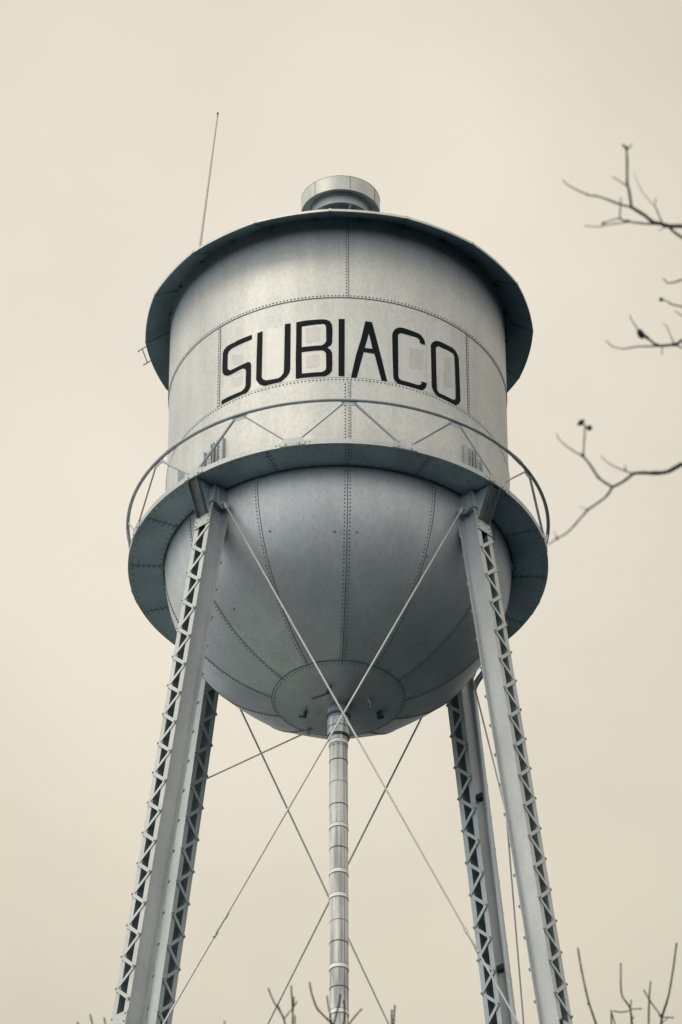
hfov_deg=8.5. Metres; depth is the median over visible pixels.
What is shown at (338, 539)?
water tower
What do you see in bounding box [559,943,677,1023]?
young tree
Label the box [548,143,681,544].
bare tree
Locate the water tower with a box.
[110,175,572,1023]
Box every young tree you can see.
[77,1014,105,1023]
[224,982,395,1023]
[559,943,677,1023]
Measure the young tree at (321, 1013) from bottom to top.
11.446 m
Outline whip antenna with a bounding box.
[199,112,218,246]
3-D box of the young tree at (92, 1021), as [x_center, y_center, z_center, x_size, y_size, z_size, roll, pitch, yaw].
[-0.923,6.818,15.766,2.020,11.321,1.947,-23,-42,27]
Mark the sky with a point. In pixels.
(469, 119)
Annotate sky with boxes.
[0,0,681,1023]
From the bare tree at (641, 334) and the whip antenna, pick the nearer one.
the bare tree at (641, 334)

